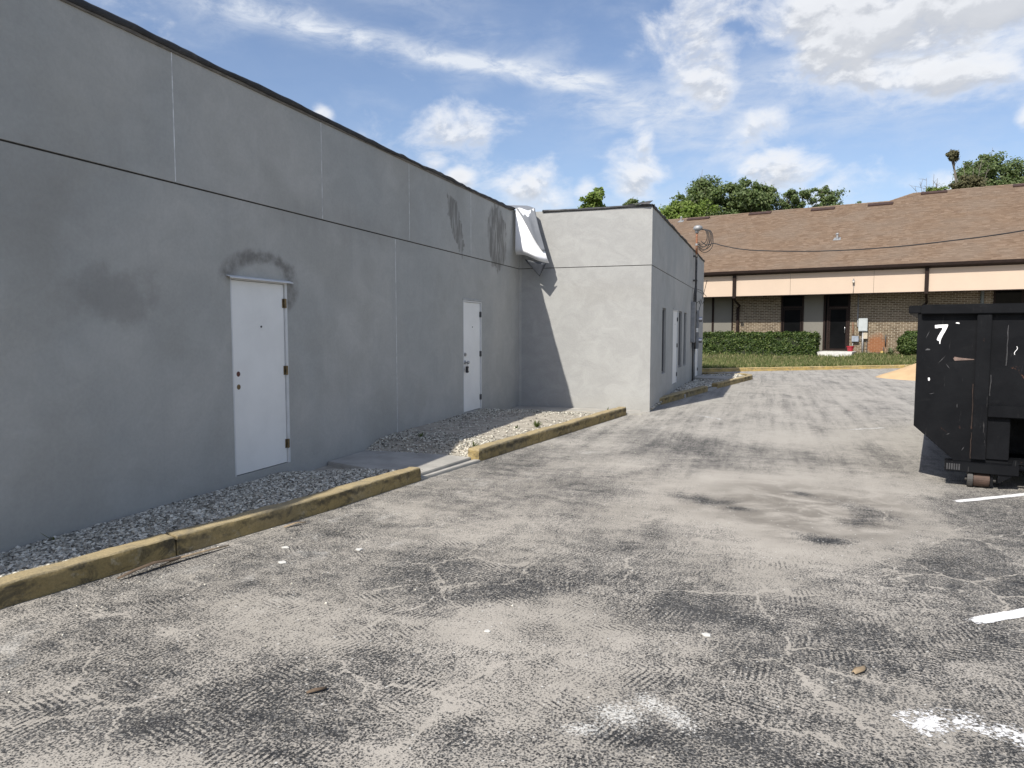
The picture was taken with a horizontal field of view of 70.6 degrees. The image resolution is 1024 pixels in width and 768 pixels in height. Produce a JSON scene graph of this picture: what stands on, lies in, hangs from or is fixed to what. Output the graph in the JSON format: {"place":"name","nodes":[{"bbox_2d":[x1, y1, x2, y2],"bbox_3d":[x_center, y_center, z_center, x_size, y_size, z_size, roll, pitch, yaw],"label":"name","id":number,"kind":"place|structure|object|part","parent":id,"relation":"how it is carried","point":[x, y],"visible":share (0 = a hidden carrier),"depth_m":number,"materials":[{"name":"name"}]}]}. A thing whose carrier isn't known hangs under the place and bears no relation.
{"place":"outdoors","nodes":[
{"label":"outdoors","id":0,"kind":"place"},
{"bbox_2d":[0,368,1023,767],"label":"asphalt lot","id":1,"kind":"structure","parent":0,"point":[798,544],"depth_m":4.16,"materials":[{"name":"grey asphalt"}]},
{"bbox_2d":[117,555,184,578],"bbox_3d":[-2.490,1.258,5.057,0.052,0.046,0.568,2,5,30],"label":"palm strip","id":2,"kind":"object","parent":1,"relation":"on","point":[146,565],"visible":1,"depth_m":4.99,"materials":[{"name":"brown plant"}]},
{"bbox_2d":[160,545,228,565],"bbox_3d":[-2.332,1.250,5.322,0.036,0.023,0.572,2,5,30],"label":"palm strip","id":3,"kind":"object","parent":1,"relation":"on","point":[203,551],"visible":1,"depth_m":5.32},
{"bbox_2d":[0,467,420,608],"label":"concrete curb","id":4,"kind":"structure","parent":1,"relation":"on","point":[25,585],"depth_m":5.40,"materials":[{"name":"yellow concrete"}]},
{"bbox_2d":[0,466,421,576],"bbox_3d":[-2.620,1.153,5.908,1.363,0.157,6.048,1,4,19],"label":"gravel","id":5,"kind":"structure","parent":1,"relation":"on","point":[64,547],"depth_m":6.03,"materials":[{"name":"grey gravel"}]},
{"bbox_2d":[284,521,306,527],"bbox_3d":[-1.857,1.192,6.173,0.041,0.019,0.218,4,6,41],"label":"palm strip","id":6,"kind":"object","parent":1,"relation":"on","point":[294,523],"visible":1,"depth_m":6.16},
{"bbox_2d":[306,686,326,693],"bbox_3d":[-0.898,1.405,3.327,0.094,0.015,0.033,-2,5,-24],"label":"dry leaf","id":7,"kind":"object","parent":1,"relation":"on","point":[316,689],"visible":1,"depth_m":3.32,"materials":[{"name":"brown plant"}]},
{"bbox_2d":[6,416,710,694],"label":"loose chips","id":8,"kind":"object","parent":1,"relation":"on","point":[335,549],"visible":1,"depth_m":5.42,"materials":[{"name":"stone"}]},
{"bbox_2d":[421,459,479,479],"bbox_3d":[-0.747,1.040,8.643,0.099,0.080,1.294,2,5,28],"label":"concrete lip","id":9,"kind":"object","parent":1,"relation":"on","point":[452,468],"visible":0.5,"depth_m":8.60,"materials":[{"name":"grey concrete"}]},
{"bbox_2d":[366,408,595,456],"bbox_3d":[0.073,0.673,12.039,2.336,0.162,5.800,1,4,19],"label":"gravel bed","id":10,"kind":"object","parent":1,"relation":"on","point":[500,422],"visible":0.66,"depth_m":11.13,"materials":[{"name":"grey gravel"}]},
{"bbox_2d":[532,419,542,426],"bbox_3d":[0.389,0.618,11.390,0.210,0.152,0.270,1,4,19],"label":"weed","id":11,"kind":"object","parent":10,"relation":"on","point":[537,424],"visible":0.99,"depth_m":11.38,"materials":[{"name":"green plant"}]},
{"bbox_2d":[468,407,625,460],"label":"concrete curb","id":12,"kind":"structure","parent":1,"relation":"on","point":[484,451],"depth_m":10.82,"materials":[{"name":"yellow concrete"}]},
{"bbox_2d":[659,386,707,404],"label":"concrete curb","id":13,"kind":"structure","parent":1,"relation":"on","point":[672,397],"depth_m":17.79,"materials":[{"name":"yellow concrete"}]},
{"bbox_2d":[701,633,710,636],"bbox_3d":[1.059,1.370,3.950,0.050,0.007,0.043,1,4,19],"label":"plaster chip","id":14,"kind":"object","parent":1,"relation":"on","point":[706,634],"visible":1,"depth_m":3.95,"materials":[{"name":"white paint"}]},
{"bbox_2d":[695,375,733,379],"bbox_3d":[6.687,-0.153,24.310,1.441,0.185,1.427,3,5,37],"label":"concrete pad","id":15,"kind":"object","parent":1,"relation":"on","point":[705,377],"visible":0.45,"depth_m":23.88,"materials":[{"name":"grey concrete"}]},
{"bbox_2d":[702,372,752,387],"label":"concrete curb","id":16,"kind":"structure","parent":1,"relation":"on","point":[728,382],"depth_m":23.09,"materials":[{"name":"yellow concrete"}]},
{"bbox_2d":[851,665,866,673],"bbox_3d":[1.695,1.387,3.525,0.047,0.020,0.112,4,6,42],"label":"dry leaf","id":17,"kind":"object","parent":1,"relation":"on","point":[857,670],"visible":1,"depth_m":3.51,"materials":[{"name":"beige plant"}]},
{"bbox_2d":[876,363,915,380],"bbox_3d":[15.488,-0.615,25.153,4.580,0.901,4.850,-4,6,-43],"label":"sand pile","id":18,"kind":"object","parent":1,"relation":"on","point":[907,372],"visible":0.13,"depth_m":25.17,"materials":[{"name":"beige sand"}]},
{"bbox_2d":[909,303,1023,486],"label":"roll off dumpster","id":19,"kind":"object","parent":1,"relation":"on","point":[969,402],"visible":1,"depth_m":7.67,"materials":[{"name":"black metal"}]},
{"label":"gravel bed","id":20,"kind":"structure","parent":1,"relation":"on","visible":0},
{"bbox_2d":[651,373,743,409],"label":"gravel","id":21,"kind":"structure","parent":20,"relation":"on","point":[696,383],"depth_m":21.87,"materials":[{"name":"grey gravel"}]},
{"bbox_2d":[85,0,1023,211],"label":"sky","id":22,"kind":"structure","parent":0,"point":[540,105],"materials":[{"name":"blue"}]},
{"bbox_2d":[510,406,641,414],"bbox_3d":[1.282,0.591,14.788,2.768,0.095,1.084,1,4,19],"label":"concrete apron","id":23,"kind":"object","parent":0,"point":[633,412],"visible":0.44,"depth_m":14.99,"materials":[{"name":"grey concrete"}]},
{"bbox_2d":[702,351,915,367],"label":"lawn","id":24,"kind":"structure","parent":0,"point":[761,355],"depth_m":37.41,"materials":[{"name":"plant"}]},
{"bbox_2d":[702,330,821,356],"bbox_3d":[11.700,-2.115,39.090,9.254,1.672,1.356,3,5,32],"label":"boxwood hedge","id":25,"kind":"object","parent":24,"relation":"on","point":[792,343],"visible":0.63,"depth_m":37.70,"materials":[{"name":"green plant"}]},
{"bbox_2d":[817,351,855,356],"bbox_3d":[16.531,-1.508,36.961,1.760,0.315,1.830,3,5,32],"label":"concrete stoop","id":26,"kind":"object","parent":24,"relation":"on","point":[836,353],"visible":0.5,"depth_m":36.22,"materials":[{"name":"white concrete"}]},
{"bbox_2d":[846,346,853,350],"bbox_3d":[17.337,-1.813,37.076,0.370,0.272,0.370,3,5,32],"label":"flower pot","id":27,"kind":"object","parent":26,"relation":"on","point":[849,348],"visible":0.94,"depth_m":36.96,"materials":[{"name":"red plastic"}]},
{"bbox_2d":[886,347,899,354],"bbox_3d":[18.587,-1.596,35.477,0.894,0.546,0.917,1,4,19],"label":"spiky plant","id":28,"kind":"object","parent":24,"relation":"on","point":[890,351],"visible":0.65,"depth_m":35.39,"materials":[{"name":"green plant"}]},
{"bbox_2d":[896,330,916,354],"bbox_3d":[19.521,-1.973,35.047,1.647,1.251,1.675,1,4,19],"label":"round shrub","id":29,"kind":"object","parent":24,"relation":"on","point":[907,342],"visible":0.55,"depth_m":34.72,"materials":[{"name":"green plant"}]},
{"label":"ground","id":30,"kind":"structure","parent":0,"visible":0},
{"bbox_2d":[0,0,704,552],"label":"stucco building","id":31,"kind":"structure","parent":30,"relation":"on","point":[212,276],"depth_m":7.32,"materials":[{"name":"grey paint"}]},
{"bbox_2d":[227,275,292,476],"bbox_3d":[-2.689,-0.102,7.728,0.152,2.042,1.010,1,4,19],"label":"door","id":32,"kind":"structure","parent":31,"relation":"in","point":[259,319],"depth_m":7.70,"materials":[{"name":"white paint"}]},
{"bbox_2d":[462,298,482,411],"bbox_3d":[-0.726,-0.525,13.223,0.184,2.031,0.920,1,4,19],"label":"door","id":33,"kind":"structure","parent":31,"relation":"in","point":[472,309],"depth_m":13.24,"materials":[{"name":"white paint"}]},
{"bbox_2d":[508,205,548,275],"bbox_3d":[0.154,-3.014,15.223,1.289,1.527,0.490,3,5,39],"label":"roofing membrane","id":34,"kind":"object","parent":31,"relation":"on","point":[528,240],"visible":0.92,"depth_m":14.96,"materials":[{"name":"white plastic"}]},
{"bbox_2d":[662,308,663,372],"bbox_3d":[3.431,-0.992,16.646,0.040,1.500,0.626,1,4,19],"label":"window","id":35,"kind":"structure","parent":31,"relation":"in","point":[663,308],"depth_m":16.88,"materials":[{"name":"grey glass"}]},
{"bbox_2d":[672,308,678,383],"bbox_3d":[4.157,-0.971,18.639,0.116,1.926,1.020,1,4,19],"label":"door","id":36,"kind":"structure","parent":31,"relation":"in","point":[675,311],"depth_m":18.73,"materials":[{"name":"white paint"}]},
{"bbox_2d":[678,312,680,366],"bbox_3d":[4.525,-1.219,19.735,0.040,1.520,0.736,1,4,19],"label":"window","id":37,"kind":"structure","parent":31,"relation":"in","point":[679,312],"depth_m":20.03,"materials":[{"name":"grey glass"}]},
{"bbox_2d":[683,313,684,364],"bbox_3d":[4.915,-1.294,20.836,0.040,1.510,0.636,1,4,19],"label":"window","id":38,"kind":"structure","parent":31,"relation":"in","point":[684,313],"depth_m":21.09,"materials":[{"name":"grey glass"}]},
{"bbox_2d":[695,328,697,375],"bbox_3d":[6.161,-1.278,24.309,0.115,2.028,0.896,1,4,19],"label":"door","id":39,"kind":"structure","parent":31,"relation":"in","point":[696,350],"depth_m":24.52,"materials":[{"name":"white paint"}]},
{"bbox_2d":[690,225,712,380],"bbox_3d":[6.338,-2.595,23.714,0.605,4.823,3.422,1,4,19],"label":"service mast","id":40,"kind":"object","parent":31,"relation":"attached to","point":[695,339],"visible":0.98,"depth_m":22.41,"materials":[{"name":"metal"}]},
{"bbox_2d":[701,230,1023,251],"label":"overhead cable","id":41,"kind":"object","parent":40,"relation":"attached to","point":[871,248],"visible":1,"depth_m":18.51,"materials":[{"name":"black rubber"}]},
{"bbox_2d":[328,450,470,475],"bbox_3d":[-1.492,1.005,8.990,1.579,0.118,1.271,2,5,27],"label":"concrete pad","id":42,"kind":"object","parent":30,"relation":"on","point":[427,463],"visible":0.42,"depth_m":8.95,"materials":[{"name":"grey concrete"}]},
{"bbox_2d":[577,187,607,208],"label":"young tree","id":43,"kind":"object","parent":30,"relation":"on","point":[594,198],"visible":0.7,"depth_m":59.46,"materials":[{"name":"green plant"}]},
{"bbox_2d":[622,198,644,204],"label":"young tree","id":44,"kind":"object","parent":30,"relation":"on","point":[631,201],"visible":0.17,"depth_m":59.97,"materials":[{"name":"green plant"}]},
{"bbox_2d":[654,198,719,218],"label":"bushy tree","id":45,"kind":"object","parent":30,"relation":"on","point":[676,210],"visible":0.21,"depth_m":61.21,"materials":[{"name":"green plant"}]},
{"bbox_2d":[669,173,734,216],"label":"oak tree","id":46,"kind":"object","parent":30,"relation":"on","point":[702,188],"visible":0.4,"depth_m":63.26,"materials":[{"name":"green plant"}]},
{"bbox_2d":[719,176,773,214],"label":"oak tree","id":47,"kind":"object","parent":30,"relation":"on","point":[733,202],"visible":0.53,"depth_m":62.86,"materials":[{"name":"green plant"}]},
{"bbox_2d":[738,181,782,212],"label":"oak tree","id":48,"kind":"object","parent":30,"relation":"on","point":[770,192],"visible":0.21,"depth_m":63.46,"materials":[{"name":"green plant"}]},
{"bbox_2d":[771,188,815,210],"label":"oak tree","id":49,"kind":"object","parent":30,"relation":"on","point":[793,197],"visible":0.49,"depth_m":63.63,"materials":[{"name":"green plant"}]},
{"bbox_2d":[702,365,908,371],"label":"concrete curb","id":50,"kind":"structure","parent":30,"relation":"on","point":[798,368],"depth_m":30.59,"materials":[{"name":"yellow concrete"}]},
{"bbox_2d":[807,185,849,207],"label":"oak tree","id":51,"kind":"object","parent":30,"relation":"on","point":[830,199],"visible":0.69,"depth_m":63.75,"materials":[{"name":"green plant"}]},
{"bbox_2d":[668,183,1023,353],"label":"brick building","id":52,"kind":"structure","parent":30,"relation":"on","point":[747,291],"depth_m":38.03,"materials":[{"name":"brown brick"}]},
{"bbox_2d":[703,297,732,331],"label":"window","id":53,"kind":"structure","parent":52,"relation":"in","point":[717,311],"depth_m":41.00,"materials":[{"name":"white glass"}]},
{"bbox_2d":[780,295,803,332],"bbox_3d":[15.082,-3.260,38.928,1.160,3.120,0.130,3,5,32],"label":"window","id":54,"kind":"structure","parent":52,"relation":"in","point":[792,307],"depth_m":38.88,"materials":[{"name":"black glass"}]},
{"bbox_2d":[822,294,850,350],"bbox_3d":[16.926,-3.222,37.730,1.280,3.020,0.197,3,5,32],"label":"entrance door","id":55,"kind":"structure","parent":52,"relation":"in","point":[836,312],"depth_m":37.73,"materials":[{"name":"black glass"}]},
{"bbox_2d":[852,322,861,345],"bbox_3d":[17.759,-2.394,37.183,0.519,1.553,0.160,3,5,32],"label":"switch box","id":56,"kind":"object","parent":52,"relation":"attached to","point":[855,339],"visible":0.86,"depth_m":37.18,"materials":[{"name":"grey metal"}]},
{"bbox_2d":[857,294,867,351],"bbox_3d":[17.919,-3.007,36.993,0.520,3.200,0.235,3,5,32],"label":"electric cabinet","id":57,"kind":"object","parent":52,"relation":"attached to","point":[862,325],"visible":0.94,"depth_m":36.93,"materials":[{"name":"grey metal"}]},
{"bbox_3d":[17.893,-3.014,36.877,0.380,0.610,0.013,3,5,32],"label":"cabinet door","id":58,"kind":"part","parent":57,"relation":"part of","materials":[{"name":"grey metal"}]},
{"bbox_2d":[866,335,885,352],"bbox_3d":[18.498,-2.018,36.745,0.898,0.938,0.100,3,5,32],"label":"gas pipe","id":59,"kind":"object","parent":52,"relation":"attached to","point":[883,347],"visible":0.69,"depth_m":36.59,"materials":[{"name":"metal"}]},
{"bbox_2d":[993,290,1023,302],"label":"window","id":60,"kind":"structure","parent":52,"relation":"in","point":[1000,296],"depth_m":33.75,"materials":[{"name":"black glass"}]},
{"bbox_2d":[910,178,954,192],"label":"bare tree","id":61,"kind":"object","parent":30,"relation":"on","point":[935,188],"visible":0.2,"depth_m":65.78,"materials":[{"name":"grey plant"}]},
{"bbox_2d":[945,149,994,188],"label":"mistletoe tree","id":62,"kind":"object","parent":30,"relation":"on","point":[971,180],"visible":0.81,"depth_m":63.83,"materials":[{"name":"green plant"}]},
{"bbox_2d":[950,148,1023,189],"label":"oak tree","id":63,"kind":"object","parent":30,"relation":"on","point":[1004,171],"visible":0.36,"depth_m":65.27,"materials":[{"name":"green plant"}]},
{"bbox_2d":[997,159,1023,184],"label":"oak tree","id":64,"kind":"object","parent":30,"relation":"on","point":[1019,177],"visible":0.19,"depth_m":65.35,"materials":[{"name":"green plant"}]}
]}

